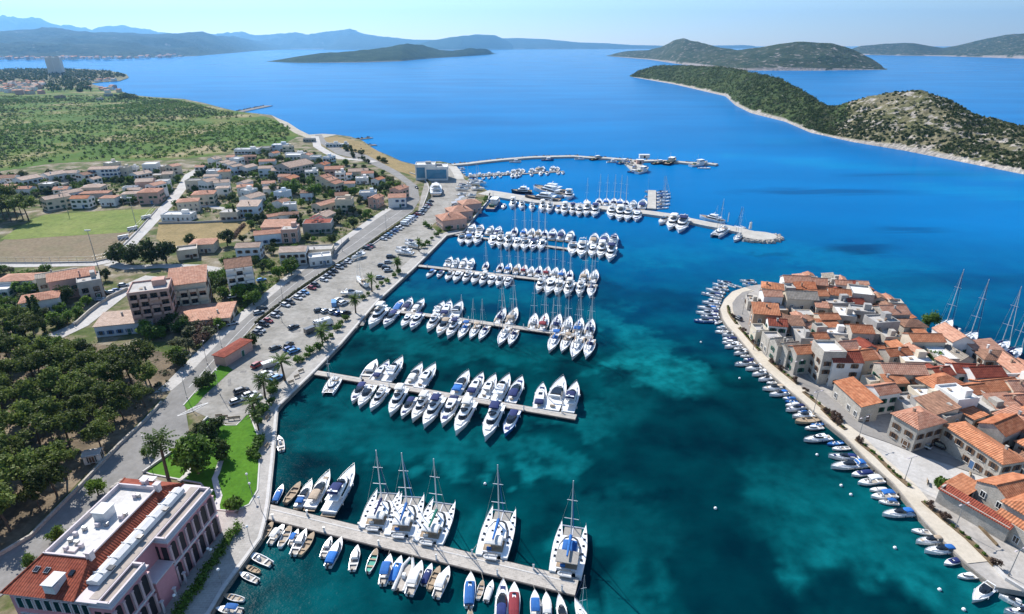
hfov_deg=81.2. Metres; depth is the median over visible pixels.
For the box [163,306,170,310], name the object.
window
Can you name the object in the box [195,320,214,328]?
shrub
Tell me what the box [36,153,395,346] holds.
garden undergrowth
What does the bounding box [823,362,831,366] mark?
window
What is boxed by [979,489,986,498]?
window
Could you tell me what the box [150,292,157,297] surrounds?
window
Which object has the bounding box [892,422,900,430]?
window
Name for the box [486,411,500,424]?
saloon windows
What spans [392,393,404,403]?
saloon windows
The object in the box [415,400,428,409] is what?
saloon windows
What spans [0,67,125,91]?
pine wood
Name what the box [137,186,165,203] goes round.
house
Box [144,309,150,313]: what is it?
window
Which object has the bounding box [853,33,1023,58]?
island
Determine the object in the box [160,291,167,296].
window
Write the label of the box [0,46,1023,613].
sea water
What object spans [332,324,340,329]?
shrub
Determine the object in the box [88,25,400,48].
distant mountains
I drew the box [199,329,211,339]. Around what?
shrub
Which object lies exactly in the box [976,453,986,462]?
window
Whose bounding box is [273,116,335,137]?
beach
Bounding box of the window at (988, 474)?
[984,470,993,476]
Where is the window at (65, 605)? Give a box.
[63,603,70,612]
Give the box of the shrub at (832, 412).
[830,410,838,415]
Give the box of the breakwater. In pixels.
[450,154,717,166]
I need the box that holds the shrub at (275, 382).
[267,378,278,386]
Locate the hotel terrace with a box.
[142,474,237,613]
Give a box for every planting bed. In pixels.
[727,306,737,323]
[744,334,760,350]
[768,360,799,383]
[802,391,842,421]
[820,408,846,429]
[855,439,907,486]
[921,500,997,566]
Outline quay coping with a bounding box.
[205,192,490,613]
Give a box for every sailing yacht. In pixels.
[357,249,368,286]
[458,295,470,339]
[468,168,482,181]
[469,303,480,339]
[478,305,490,340]
[482,240,488,270]
[494,283,505,323]
[496,241,503,273]
[497,293,511,346]
[504,237,511,274]
[505,275,517,324]
[508,305,518,346]
[511,204,517,236]
[512,237,520,275]
[520,203,526,237]
[520,239,527,275]
[527,208,534,238]
[527,244,533,276]
[528,282,538,329]
[534,207,541,238]
[534,241,541,277]
[537,278,548,330]
[541,205,547,239]
[542,237,550,278]
[547,300,561,352]
[549,243,558,277]
[549,280,561,330]
[557,243,565,279]
[560,307,571,353]
[561,281,572,332]
[565,245,572,280]
[570,299,584,359]
[572,286,583,334]
[574,575,588,613]
[579,237,588,282]
[583,306,595,358]
[584,284,594,336]
[587,258,595,297]
[589,238,598,283]
[595,175,601,205]
[602,178,609,205]
[610,176,617,205]
[616,178,623,205]
[622,176,628,206]
[656,177,670,195]
[656,178,670,199]
[656,187,669,202]
[656,192,669,205]
[656,195,668,209]
[733,208,741,241]
[734,208,746,228]
[931,270,963,332]
[963,280,988,339]
[994,286,1021,349]
[1005,316,1023,357]
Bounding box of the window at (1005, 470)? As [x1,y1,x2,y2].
[1002,466,1010,472]
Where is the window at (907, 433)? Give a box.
[904,430,912,438]
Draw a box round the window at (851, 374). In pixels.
[848,372,856,376]
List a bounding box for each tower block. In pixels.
[44,56,54,72]
[51,56,64,74]
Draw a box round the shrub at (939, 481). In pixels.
[934,475,950,486]
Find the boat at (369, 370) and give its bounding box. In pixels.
[360,359,377,380]
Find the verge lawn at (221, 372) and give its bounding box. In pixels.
[184,365,232,409]
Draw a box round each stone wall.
[0,208,157,262]
[0,401,162,555]
[74,287,127,324]
[142,416,208,472]
[158,219,245,223]
[256,239,379,325]
[323,237,348,265]
[409,172,428,206]
[978,526,998,545]
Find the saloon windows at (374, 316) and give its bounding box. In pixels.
[372,309,384,317]
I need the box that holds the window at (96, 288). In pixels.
[93,286,100,291]
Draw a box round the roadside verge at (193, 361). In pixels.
[154,207,391,392]
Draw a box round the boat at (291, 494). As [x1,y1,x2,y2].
[283,481,300,504]
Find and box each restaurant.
[92,310,154,337]
[167,301,236,331]
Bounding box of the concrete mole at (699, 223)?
[486,193,751,233]
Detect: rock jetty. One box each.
[236,105,269,111]
[356,136,371,139]
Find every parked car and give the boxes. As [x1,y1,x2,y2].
[94,297,104,301]
[106,290,118,293]
[117,283,128,286]
[226,321,238,325]
[228,397,244,404]
[233,386,249,394]
[241,390,257,397]
[250,361,262,368]
[251,329,262,334]
[252,310,264,314]
[255,326,265,331]
[256,278,266,281]
[256,305,267,309]
[258,320,269,326]
[258,370,273,376]
[263,317,273,322]
[268,345,281,350]
[269,312,279,317]
[270,374,282,380]
[272,309,282,314]
[280,302,289,306]
[282,346,295,351]
[283,341,293,347]
[284,298,295,304]
[287,324,299,329]
[287,347,300,353]
[293,295,301,299]
[296,292,305,296]
[307,285,316,289]
[310,281,320,286]
[313,307,323,312]
[319,277,327,281]
[320,308,329,313]
[328,308,339,313]
[334,264,343,268]
[338,300,348,305]
[339,310,350,315]
[375,275,384,278]
[383,268,392,271]
[386,254,394,257]
[732,315,742,320]
[924,443,933,449]
[932,440,946,449]
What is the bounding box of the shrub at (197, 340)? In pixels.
[190,333,205,345]
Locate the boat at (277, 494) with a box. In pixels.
[272,484,283,504]
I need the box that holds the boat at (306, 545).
[297,532,314,556]
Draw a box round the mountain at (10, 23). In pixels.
[0,15,90,30]
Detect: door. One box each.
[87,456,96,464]
[901,439,907,448]
[968,459,975,469]
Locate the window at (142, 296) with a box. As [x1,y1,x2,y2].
[140,294,147,298]
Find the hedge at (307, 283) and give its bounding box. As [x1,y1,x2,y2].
[254,210,417,322]
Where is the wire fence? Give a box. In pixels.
[6,208,154,261]
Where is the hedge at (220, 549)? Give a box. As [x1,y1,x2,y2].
[171,519,244,613]
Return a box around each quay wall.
[211,197,489,613]
[719,300,995,588]
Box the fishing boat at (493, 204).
[484,196,499,211]
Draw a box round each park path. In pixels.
[178,468,190,480]
[212,460,223,508]
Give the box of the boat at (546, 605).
[542,592,551,613]
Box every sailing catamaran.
[322,354,341,395]
[358,450,399,531]
[384,452,423,538]
[412,458,455,545]
[475,464,515,560]
[549,480,587,580]
[710,202,729,238]
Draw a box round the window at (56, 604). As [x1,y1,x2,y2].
[53,602,61,611]
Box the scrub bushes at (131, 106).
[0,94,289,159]
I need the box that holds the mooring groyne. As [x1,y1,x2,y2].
[993,565,1023,592]
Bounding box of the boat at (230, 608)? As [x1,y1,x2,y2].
[216,603,243,613]
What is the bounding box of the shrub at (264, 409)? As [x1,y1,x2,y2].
[256,401,271,414]
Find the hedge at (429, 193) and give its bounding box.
[424,179,431,208]
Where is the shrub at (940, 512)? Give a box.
[937,510,947,518]
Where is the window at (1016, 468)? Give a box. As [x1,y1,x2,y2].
[1012,465,1021,470]
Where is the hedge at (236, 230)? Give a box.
[233,223,245,237]
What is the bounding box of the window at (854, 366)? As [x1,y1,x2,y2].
[851,364,858,368]
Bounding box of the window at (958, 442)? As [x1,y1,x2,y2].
[954,438,963,446]
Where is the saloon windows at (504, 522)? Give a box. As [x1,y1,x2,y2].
[485,520,508,538]
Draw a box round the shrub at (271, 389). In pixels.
[265,384,277,393]
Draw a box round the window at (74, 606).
[72,604,79,613]
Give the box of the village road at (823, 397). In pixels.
[732,290,979,474]
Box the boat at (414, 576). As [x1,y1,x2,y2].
[404,560,422,598]
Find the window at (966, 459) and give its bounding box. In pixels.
[961,454,969,463]
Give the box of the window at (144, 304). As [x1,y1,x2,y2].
[141,301,148,306]
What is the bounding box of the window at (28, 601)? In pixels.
[25,599,33,608]
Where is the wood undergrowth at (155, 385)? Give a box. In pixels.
[2,347,170,460]
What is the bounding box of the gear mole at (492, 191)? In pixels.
[479,190,524,200]
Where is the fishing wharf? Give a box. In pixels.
[625,161,647,170]
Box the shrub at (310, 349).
[304,345,316,353]
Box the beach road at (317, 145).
[311,136,376,161]
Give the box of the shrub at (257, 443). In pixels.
[248,439,262,451]
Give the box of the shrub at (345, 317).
[341,314,349,319]
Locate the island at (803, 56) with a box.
[607,38,886,70]
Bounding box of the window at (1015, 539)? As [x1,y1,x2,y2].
[1011,535,1019,544]
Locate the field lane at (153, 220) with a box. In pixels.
[0,169,194,266]
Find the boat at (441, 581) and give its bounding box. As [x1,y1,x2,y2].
[432,566,449,600]
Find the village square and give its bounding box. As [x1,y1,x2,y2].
[861,434,982,498]
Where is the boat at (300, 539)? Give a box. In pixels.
[289,528,306,557]
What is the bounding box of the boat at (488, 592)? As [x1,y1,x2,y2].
[483,580,493,603]
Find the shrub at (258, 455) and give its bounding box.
[252,451,261,459]
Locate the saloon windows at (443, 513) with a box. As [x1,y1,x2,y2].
[424,511,445,527]
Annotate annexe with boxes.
[779,305,788,314]
[782,282,795,289]
[788,306,800,314]
[790,311,807,322]
[793,309,813,316]
[802,271,814,275]
[804,314,814,322]
[805,323,811,330]
[810,322,827,331]
[813,301,829,312]
[821,272,833,277]
[828,303,832,312]
[828,334,844,340]
[851,337,877,349]
[856,280,869,285]
[860,374,879,384]
[872,293,886,305]
[872,329,879,344]
[873,349,883,361]
[875,344,885,351]
[878,300,891,304]
[881,293,896,300]
[884,339,902,347]
[887,298,903,303]
[903,342,928,354]
[910,328,927,332]
[934,355,956,365]
[959,406,988,427]
[1014,448,1023,473]
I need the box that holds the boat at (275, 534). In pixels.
[267,524,284,545]
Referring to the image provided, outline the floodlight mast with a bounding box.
[84,230,96,262]
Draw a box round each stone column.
[159,600,165,612]
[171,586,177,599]
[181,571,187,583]
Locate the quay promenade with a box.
[184,230,460,613]
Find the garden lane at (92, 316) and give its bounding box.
[48,275,155,337]
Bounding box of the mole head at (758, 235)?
[741,231,776,241]
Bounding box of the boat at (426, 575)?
[420,563,432,586]
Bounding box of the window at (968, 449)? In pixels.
[965,445,974,454]
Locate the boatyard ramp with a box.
[448,166,463,178]
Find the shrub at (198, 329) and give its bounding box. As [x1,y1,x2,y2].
[192,325,209,335]
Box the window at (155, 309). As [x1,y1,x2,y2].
[153,307,160,312]
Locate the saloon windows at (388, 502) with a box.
[369,500,390,513]
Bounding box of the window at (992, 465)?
[988,460,998,470]
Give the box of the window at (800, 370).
[797,368,803,372]
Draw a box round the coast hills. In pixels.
[0,27,296,58]
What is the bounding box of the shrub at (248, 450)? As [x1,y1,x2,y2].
[246,447,255,452]
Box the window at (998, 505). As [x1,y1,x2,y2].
[994,501,1001,508]
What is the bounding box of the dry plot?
[156,222,255,246]
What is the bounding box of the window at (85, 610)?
[81,605,88,613]
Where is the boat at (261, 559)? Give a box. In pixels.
[250,552,273,567]
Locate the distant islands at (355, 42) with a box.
[325,35,758,49]
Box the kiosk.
[211,338,252,365]
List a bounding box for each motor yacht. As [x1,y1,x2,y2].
[320,464,354,516]
[352,249,366,258]
[368,301,390,328]
[370,384,390,411]
[381,356,402,382]
[388,383,408,416]
[404,241,419,247]
[411,390,431,422]
[423,392,446,428]
[426,310,440,331]
[429,182,442,195]
[431,301,444,315]
[446,316,461,338]
[451,258,458,268]
[454,396,477,435]
[462,268,472,283]
[479,270,490,286]
[482,399,505,441]
[489,374,510,401]
[496,231,504,248]
[503,232,513,250]
[509,196,516,208]
[511,186,531,193]
[518,198,523,209]
[525,190,561,201]
[529,201,534,211]
[533,183,564,197]
[535,182,566,192]
[535,275,546,293]
[538,199,545,212]
[545,199,553,213]
[560,201,568,215]
[562,381,580,413]
[563,188,574,199]
[563,277,575,296]
[569,202,575,215]
[575,202,583,216]
[575,278,585,296]
[576,237,588,258]
[582,201,591,216]
[590,202,599,217]
[597,239,607,259]
[604,241,617,261]
[606,203,616,218]
[608,233,618,245]
[614,204,624,220]
[623,205,633,221]
[666,213,678,229]
[675,214,689,232]
[700,213,725,223]
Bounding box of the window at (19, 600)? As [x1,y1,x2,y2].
[16,598,24,607]
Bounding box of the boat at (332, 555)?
[324,536,342,569]
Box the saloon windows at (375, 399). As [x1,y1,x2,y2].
[374,392,384,400]
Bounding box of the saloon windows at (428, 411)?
[427,402,440,413]
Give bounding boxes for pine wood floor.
[0,344,181,550]
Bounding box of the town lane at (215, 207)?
[201,205,223,209]
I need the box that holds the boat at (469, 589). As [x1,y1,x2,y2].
[464,572,475,608]
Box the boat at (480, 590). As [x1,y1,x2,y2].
[476,580,483,600]
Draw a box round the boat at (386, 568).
[378,553,392,587]
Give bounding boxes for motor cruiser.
[293,478,311,509]
[303,471,329,511]
[339,288,362,294]
[351,381,367,404]
[358,384,377,408]
[371,360,388,380]
[383,310,400,327]
[395,249,414,254]
[396,246,412,250]
[401,297,413,310]
[401,314,413,327]
[401,396,417,418]
[404,363,422,385]
[410,312,424,330]
[411,297,424,312]
[413,363,435,388]
[426,269,436,277]
[436,317,450,336]
[437,270,444,278]
[439,299,452,319]
[440,395,460,427]
[443,256,452,267]
[445,270,454,280]
[448,301,463,318]
[450,368,469,395]
[452,271,463,282]
[455,186,468,189]
[456,183,471,186]
[457,233,465,245]
[458,256,467,269]
[464,234,473,246]
[464,373,483,396]
[465,258,474,269]
[466,223,476,234]
[467,181,479,184]
[471,186,483,189]
[471,272,481,284]
[473,234,482,245]
[475,223,484,233]
[477,372,496,398]
[484,225,493,235]
[487,234,496,247]
[487,275,497,285]
[493,226,501,234]
[494,577,508,613]
[495,275,505,287]
[503,409,520,436]
[504,276,512,287]
[504,376,523,403]
[512,237,521,250]
[520,237,529,251]
[529,238,537,250]
[532,383,547,408]
[534,166,539,172]
[537,239,546,250]
[543,277,557,295]
[543,374,567,411]
[547,228,556,240]
[549,165,555,171]
[554,205,560,213]
[554,280,564,295]
[555,593,566,613]
[556,228,565,241]
[565,230,574,241]
[567,241,577,256]
[587,244,597,257]
[588,232,598,245]
[598,233,608,244]
[629,200,636,208]
[632,210,641,221]
[637,198,646,209]
[658,215,668,224]
[694,318,716,322]
[696,310,718,315]
[697,305,719,310]
[700,314,720,318]
[701,291,723,297]
[702,300,720,304]
[706,288,725,294]
[712,286,729,291]
[713,283,727,288]
[717,279,733,285]
[722,331,733,336]
[725,341,741,348]
[734,348,747,354]
[735,359,755,365]
[740,279,756,283]
[745,363,761,370]
[752,369,766,375]
[758,374,772,380]
[762,384,784,390]
[769,389,789,396]
[786,403,806,411]
[792,410,814,418]
[804,433,833,441]
[828,452,859,460]
[831,458,868,469]
[882,507,915,517]
[916,535,942,544]
[924,544,955,554]
[972,580,997,602]
[998,592,1023,607]
[1004,606,1023,613]
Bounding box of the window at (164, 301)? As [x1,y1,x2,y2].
[162,299,168,303]
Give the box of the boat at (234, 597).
[224,593,244,602]
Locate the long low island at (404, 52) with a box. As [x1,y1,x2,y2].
[267,43,494,62]
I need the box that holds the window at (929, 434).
[925,431,932,437]
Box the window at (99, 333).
[97,331,104,335]
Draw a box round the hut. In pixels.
[81,447,104,464]
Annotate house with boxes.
[0,174,19,183]
[0,179,7,183]
[0,272,43,290]
[0,284,17,297]
[3,88,11,92]
[11,174,41,186]
[14,89,23,94]
[14,185,36,194]
[18,290,63,311]
[24,90,35,93]
[34,267,76,291]
[37,90,45,93]
[38,181,58,193]
[39,170,68,181]
[39,192,71,210]
[45,266,95,297]
[52,185,71,193]
[54,95,65,97]
[56,188,83,195]
[59,182,69,185]
[63,169,79,181]
[69,195,96,208]
[74,170,96,181]
[76,270,105,299]
[79,190,112,199]
[80,184,107,190]
[86,176,102,183]
[87,165,122,179]
[98,195,120,205]
[103,159,120,165]
[119,164,132,176]
[120,189,138,202]
[122,185,139,190]
[126,186,142,190]
[126,276,178,325]
[128,169,152,179]
[132,164,139,171]
[134,177,155,188]
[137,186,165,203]
[141,162,160,173]
[145,180,168,196]
[153,173,161,178]
[155,179,172,190]
[160,165,165,171]
[160,209,196,220]
[161,171,175,180]
[165,163,182,174]
[167,264,212,305]
[175,196,201,211]
[176,244,198,260]
[184,178,204,191]
[188,238,219,252]
[190,190,217,204]
[194,164,206,173]
[198,177,216,190]
[203,174,221,178]
[206,168,220,173]
[207,156,221,165]
[213,179,231,191]
[215,159,229,167]
[215,186,230,197]
[217,169,231,179]
[219,209,241,219]
[222,161,236,169]
[223,255,255,293]
[226,155,236,159]
[226,163,242,174]
[229,157,244,164]
[234,146,260,153]
[234,242,264,259]
[236,179,253,184]
[236,184,252,195]
[236,199,263,217]
[239,163,257,173]
[239,191,265,205]
[240,185,257,195]
[242,155,256,163]
[253,228,281,244]
[258,159,276,165]
[258,165,273,177]
[260,146,271,152]
[260,219,296,229]
[261,179,276,189]
[263,186,279,195]
[265,211,285,218]
[268,151,279,158]
[271,167,280,177]
[272,141,288,150]
[272,197,290,208]
[273,187,291,199]
[274,158,313,177]
[277,174,291,182]
[278,211,298,220]
[278,245,309,265]
[280,174,299,182]
[280,221,300,242]
[282,143,293,152]
[283,201,297,211]
[285,151,306,154]
[285,153,301,159]
[300,190,314,200]
[301,152,313,159]
[302,218,333,233]
[303,138,315,141]
[305,167,318,179]
[308,251,331,266]
[309,244,334,256]
[310,155,321,161]
[310,198,335,212]
[313,209,335,222]
[314,161,330,170]
[315,173,332,184]
[320,176,337,187]
[322,153,335,162]
[324,165,344,176]
[325,141,339,146]
[326,179,343,191]
[334,191,348,197]
[334,194,353,213]
[335,168,346,180]
[338,141,348,146]
[342,180,355,187]
[346,172,352,180]
[348,168,368,177]
[355,174,368,183]
[359,188,376,199]
[361,170,374,178]
[367,193,384,207]
[371,176,385,185]
[388,193,406,207]
[389,184,408,196]
[435,212,466,229]
[444,205,472,219]
[457,198,481,213]
[745,295,758,309]
[749,301,780,326]
[749,323,768,344]
[758,289,783,304]
[759,331,781,354]
[761,281,784,290]
[765,317,787,336]
[767,337,793,363]
[778,339,800,368]
[779,275,811,284]
[779,315,805,336]
[782,290,819,311]
[787,344,812,374]
[789,326,813,344]
[793,281,816,290]
[804,289,829,300]
[808,340,846,383]
[810,332,829,339]
[811,277,828,288]
[813,313,841,323]
[814,318,838,327]
[823,294,854,306]
[826,287,851,297]
[826,350,864,385]
[827,278,836,287]
[827,324,847,337]
[831,306,856,325]
[831,376,882,421]
[834,279,852,288]
[837,340,858,349]
[844,324,875,342]
[846,283,874,304]
[846,296,865,304]
[848,302,875,323]
[852,346,879,378]
[862,311,900,332]
[864,382,901,414]
[871,362,929,391]
[872,304,911,318]
[873,327,900,344]
[877,346,913,362]
[879,373,909,391]
[886,406,947,451]
[892,392,917,411]
[897,319,928,335]
[897,349,934,365]
[900,333,946,347]
[906,385,936,395]
[910,379,917,384]
[913,372,965,388]
[914,390,961,415]
[922,346,959,362]
[926,365,956,376]
[932,322,974,352]
[934,383,979,409]
[935,473,1013,541]
[939,402,962,437]
[940,421,1023,477]
[944,344,973,362]
[944,362,984,381]
[960,382,991,394]
[962,363,1008,382]
[965,338,1003,356]
[967,376,1016,392]
[971,349,1020,365]
[973,472,1023,510]
[977,390,1007,418]
[977,413,1023,450]
[981,392,1020,409]
[991,404,1023,438]
[995,350,1023,376]
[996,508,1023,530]
[1000,493,1023,520]
[1003,379,1023,392]
[1003,392,1023,405]
[1007,371,1023,379]
[1007,523,1023,551]
[1013,438,1023,450]
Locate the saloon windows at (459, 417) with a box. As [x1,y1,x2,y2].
[458,407,472,419]
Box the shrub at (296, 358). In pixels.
[292,355,301,362]
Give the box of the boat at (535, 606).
[530,590,540,613]
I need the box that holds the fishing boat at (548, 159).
[541,154,553,160]
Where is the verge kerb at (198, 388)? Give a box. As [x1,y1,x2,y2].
[183,365,218,404]
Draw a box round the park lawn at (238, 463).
[146,415,257,509]
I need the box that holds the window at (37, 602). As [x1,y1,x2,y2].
[35,600,42,609]
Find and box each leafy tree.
[0,264,7,272]
[0,295,11,305]
[1,322,16,331]
[2,304,12,317]
[10,281,20,292]
[15,281,34,293]
[19,551,36,566]
[31,283,38,291]
[38,263,52,271]
[40,333,52,340]
[43,524,65,541]
[44,311,62,320]
[46,334,64,345]
[51,302,66,312]
[57,309,74,323]
[64,175,73,181]
[71,306,83,314]
[75,302,84,307]
[79,295,92,305]
[84,477,106,495]
[125,176,133,183]
[126,194,136,203]
[134,319,151,335]
[138,323,160,339]
[139,446,152,457]
[152,325,166,338]
[162,346,183,362]
[165,432,212,469]
[167,316,189,333]
[172,432,218,474]
[173,174,181,181]
[208,268,222,279]
[212,317,225,329]
[216,285,229,298]
[218,256,229,265]
[220,267,226,278]
[224,203,235,208]
[228,191,236,198]
[230,283,246,299]
[242,288,261,304]
[243,283,260,290]
[245,212,252,219]
[246,219,254,228]
[258,283,267,292]
[265,204,274,211]
[265,258,276,269]
[267,170,274,178]
[268,265,287,278]
[270,207,278,212]
[280,206,288,211]
[281,178,301,194]
[281,256,298,274]
[297,198,305,205]
[303,181,321,194]
[305,177,312,184]
[329,189,335,195]
[341,159,348,165]
[351,187,359,194]
[362,210,368,218]
[920,310,943,326]
[927,348,944,358]
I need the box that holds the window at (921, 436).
[917,434,924,439]
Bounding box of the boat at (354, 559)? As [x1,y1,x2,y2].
[348,545,359,572]
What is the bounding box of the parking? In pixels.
[194,204,457,423]
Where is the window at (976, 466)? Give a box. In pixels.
[974,463,982,471]
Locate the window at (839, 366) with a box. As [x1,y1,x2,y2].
[836,364,844,368]
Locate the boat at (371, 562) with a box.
[365,548,377,574]
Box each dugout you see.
[117,234,128,239]
[127,226,137,230]
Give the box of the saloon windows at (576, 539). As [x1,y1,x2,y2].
[558,536,580,556]
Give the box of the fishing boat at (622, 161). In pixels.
[616,158,628,164]
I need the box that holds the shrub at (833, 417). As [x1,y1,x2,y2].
[830,414,838,420]
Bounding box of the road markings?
[177,208,409,415]
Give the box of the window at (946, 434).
[944,431,952,439]
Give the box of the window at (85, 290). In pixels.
[82,288,88,293]
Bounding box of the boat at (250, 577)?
[239,572,259,583]
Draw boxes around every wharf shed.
[636,159,643,163]
[639,154,649,158]
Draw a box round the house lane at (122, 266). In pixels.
[104,262,223,271]
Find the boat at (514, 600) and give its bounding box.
[508,582,519,613]
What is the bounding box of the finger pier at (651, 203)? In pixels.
[647,190,655,209]
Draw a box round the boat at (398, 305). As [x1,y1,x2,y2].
[393,299,403,309]
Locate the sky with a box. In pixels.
[0,0,1023,45]
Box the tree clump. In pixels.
[113,92,138,99]
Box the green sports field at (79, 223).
[1,208,155,238]
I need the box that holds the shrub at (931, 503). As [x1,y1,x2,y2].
[925,500,935,509]
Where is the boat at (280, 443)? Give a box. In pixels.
[276,435,284,451]
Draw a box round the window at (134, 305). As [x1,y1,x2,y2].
[131,303,138,307]
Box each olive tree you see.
[3,266,15,273]
[14,331,24,336]
[16,293,26,299]
[40,306,48,317]
[166,336,184,347]
[179,324,188,331]
[180,338,194,350]
[181,324,197,337]
[185,427,197,435]
[189,319,201,327]
[200,324,215,338]
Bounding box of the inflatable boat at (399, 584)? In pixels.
[391,557,414,594]
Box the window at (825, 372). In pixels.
[821,370,828,374]
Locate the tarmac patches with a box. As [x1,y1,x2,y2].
[195,261,394,405]
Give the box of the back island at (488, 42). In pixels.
[417,34,513,49]
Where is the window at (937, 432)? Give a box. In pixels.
[934,429,941,434]
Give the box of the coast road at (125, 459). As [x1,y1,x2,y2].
[0,135,419,595]
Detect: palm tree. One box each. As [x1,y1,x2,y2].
[140,425,179,479]
[238,392,265,413]
[246,406,263,429]
[252,371,274,397]
[268,351,292,380]
[314,324,329,345]
[315,321,330,337]
[348,291,359,312]
[365,271,376,291]
[392,255,402,267]
[415,236,422,251]
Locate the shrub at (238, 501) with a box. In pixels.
[227,494,244,509]
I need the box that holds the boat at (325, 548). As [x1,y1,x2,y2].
[319,536,331,559]
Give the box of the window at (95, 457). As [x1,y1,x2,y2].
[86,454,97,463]
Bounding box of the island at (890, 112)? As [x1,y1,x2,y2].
[630,65,1023,173]
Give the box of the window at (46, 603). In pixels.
[44,601,51,610]
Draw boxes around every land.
[0,69,486,613]
[720,285,1023,595]
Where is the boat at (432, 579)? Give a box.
[427,566,440,591]
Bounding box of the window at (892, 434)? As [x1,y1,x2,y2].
[889,431,897,439]
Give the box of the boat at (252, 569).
[245,565,260,574]
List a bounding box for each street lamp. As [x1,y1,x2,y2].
[904,455,916,479]
[955,502,969,527]
[1008,547,1023,575]
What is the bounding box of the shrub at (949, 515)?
[941,513,952,518]
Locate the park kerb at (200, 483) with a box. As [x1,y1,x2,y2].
[145,413,259,511]
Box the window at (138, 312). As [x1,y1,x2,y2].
[133,310,140,314]
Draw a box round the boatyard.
[418,164,476,222]
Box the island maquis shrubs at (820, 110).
[631,64,1023,168]
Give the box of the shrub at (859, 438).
[856,435,864,441]
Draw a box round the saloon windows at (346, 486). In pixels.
[341,478,349,495]
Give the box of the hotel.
[0,475,221,613]
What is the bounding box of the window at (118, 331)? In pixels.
[116,329,123,333]
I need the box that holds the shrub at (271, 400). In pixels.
[266,396,275,404]
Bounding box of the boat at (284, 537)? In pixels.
[277,525,291,548]
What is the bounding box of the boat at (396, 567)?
[388,555,402,584]
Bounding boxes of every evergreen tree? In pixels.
[6,298,18,307]
[11,327,26,333]
[16,170,24,175]
[32,269,43,272]
[42,188,51,194]
[47,314,65,328]
[53,284,76,303]
[74,338,95,352]
[99,268,110,280]
[102,241,127,263]
[115,176,124,183]
[115,241,139,264]
[133,237,163,264]
[152,239,178,262]
[153,312,174,330]
[170,348,189,366]
[178,314,189,320]
[183,232,196,243]
[191,376,204,387]
[192,419,205,428]
[195,170,202,177]
[195,421,219,441]
[198,368,218,387]
[206,437,232,460]
[207,414,225,429]
[212,277,226,287]
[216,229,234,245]
[232,197,238,203]
[238,235,246,241]
[242,332,258,345]
[251,258,257,265]
[252,214,259,221]
[256,262,265,270]
[258,212,266,219]
[268,183,281,190]
[268,246,276,252]
[288,213,299,220]
[299,178,306,183]
[303,231,310,239]
[327,233,336,242]
[332,215,341,223]
[334,207,342,214]
[348,205,356,214]
[348,218,358,225]
[377,184,383,191]
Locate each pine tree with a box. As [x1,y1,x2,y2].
[0,182,19,209]
[0,185,17,209]
[0,198,11,221]
[0,306,7,318]
[0,333,23,359]
[0,359,20,384]
[0,372,12,409]
[0,377,38,405]
[0,405,12,432]
[0,428,35,453]
[0,431,10,445]
[0,441,11,448]
[0,445,44,499]
[0,446,14,467]
[0,480,16,531]
[1,398,36,430]
[2,194,17,217]
[4,193,38,221]
[5,195,23,219]
[5,304,35,335]
[8,348,55,374]
[9,344,42,377]
[10,333,30,349]
[11,395,63,442]
[15,480,50,511]
[16,314,45,339]
[18,459,71,496]
[19,335,51,352]
[24,388,56,405]
[24,391,50,406]
[33,376,57,397]
[34,436,79,479]
[35,363,83,399]
[35,408,87,444]
[45,412,58,431]
[46,341,74,356]
[46,345,84,374]
[49,398,68,409]
[50,336,77,350]
[62,373,103,397]
[63,393,95,417]
[70,349,106,392]
[78,346,96,353]
[78,399,99,423]
[78,417,114,446]
[82,357,121,380]
[88,377,127,401]
[89,404,120,432]
[92,343,121,356]
[96,348,117,360]
[101,372,123,394]
[101,393,132,419]
[104,347,143,384]
[111,383,127,396]
[114,338,158,373]
[123,381,153,406]
[126,360,158,391]
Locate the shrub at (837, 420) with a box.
[835,417,843,424]
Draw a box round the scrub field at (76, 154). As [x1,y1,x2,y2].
[0,88,297,170]
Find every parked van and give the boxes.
[260,359,278,369]
[303,325,316,333]
[331,299,336,306]
[400,221,408,225]
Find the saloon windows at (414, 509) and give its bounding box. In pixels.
[393,505,415,520]
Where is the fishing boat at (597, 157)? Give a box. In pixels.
[589,154,601,160]
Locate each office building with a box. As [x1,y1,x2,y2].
[415,161,435,179]
[425,163,448,180]
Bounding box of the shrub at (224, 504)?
[222,498,232,509]
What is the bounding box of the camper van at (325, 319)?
[315,316,333,326]
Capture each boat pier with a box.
[267,504,578,596]
[313,370,576,420]
[374,308,593,339]
[417,265,597,287]
[453,234,615,255]
[471,171,561,176]
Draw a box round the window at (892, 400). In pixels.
[889,397,896,402]
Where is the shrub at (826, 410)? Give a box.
[823,406,830,412]
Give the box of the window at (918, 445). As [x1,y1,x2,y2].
[914,443,921,448]
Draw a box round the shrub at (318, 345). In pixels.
[312,340,323,350]
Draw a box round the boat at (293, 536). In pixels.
[288,529,298,545]
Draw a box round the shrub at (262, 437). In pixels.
[252,432,265,441]
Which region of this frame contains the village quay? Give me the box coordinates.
[721,287,986,562]
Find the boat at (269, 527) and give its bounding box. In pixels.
[263,521,273,540]
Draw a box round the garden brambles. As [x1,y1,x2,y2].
[0,268,81,337]
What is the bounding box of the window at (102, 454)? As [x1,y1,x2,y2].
[100,449,104,459]
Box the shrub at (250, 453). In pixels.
[245,446,254,456]
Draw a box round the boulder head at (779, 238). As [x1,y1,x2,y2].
[742,233,783,243]
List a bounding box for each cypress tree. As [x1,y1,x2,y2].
[24,295,32,313]
[30,294,46,331]
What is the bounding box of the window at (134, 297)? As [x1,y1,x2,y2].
[129,295,136,300]
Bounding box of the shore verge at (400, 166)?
[321,136,424,181]
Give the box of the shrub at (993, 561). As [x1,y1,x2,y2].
[989,557,1004,566]

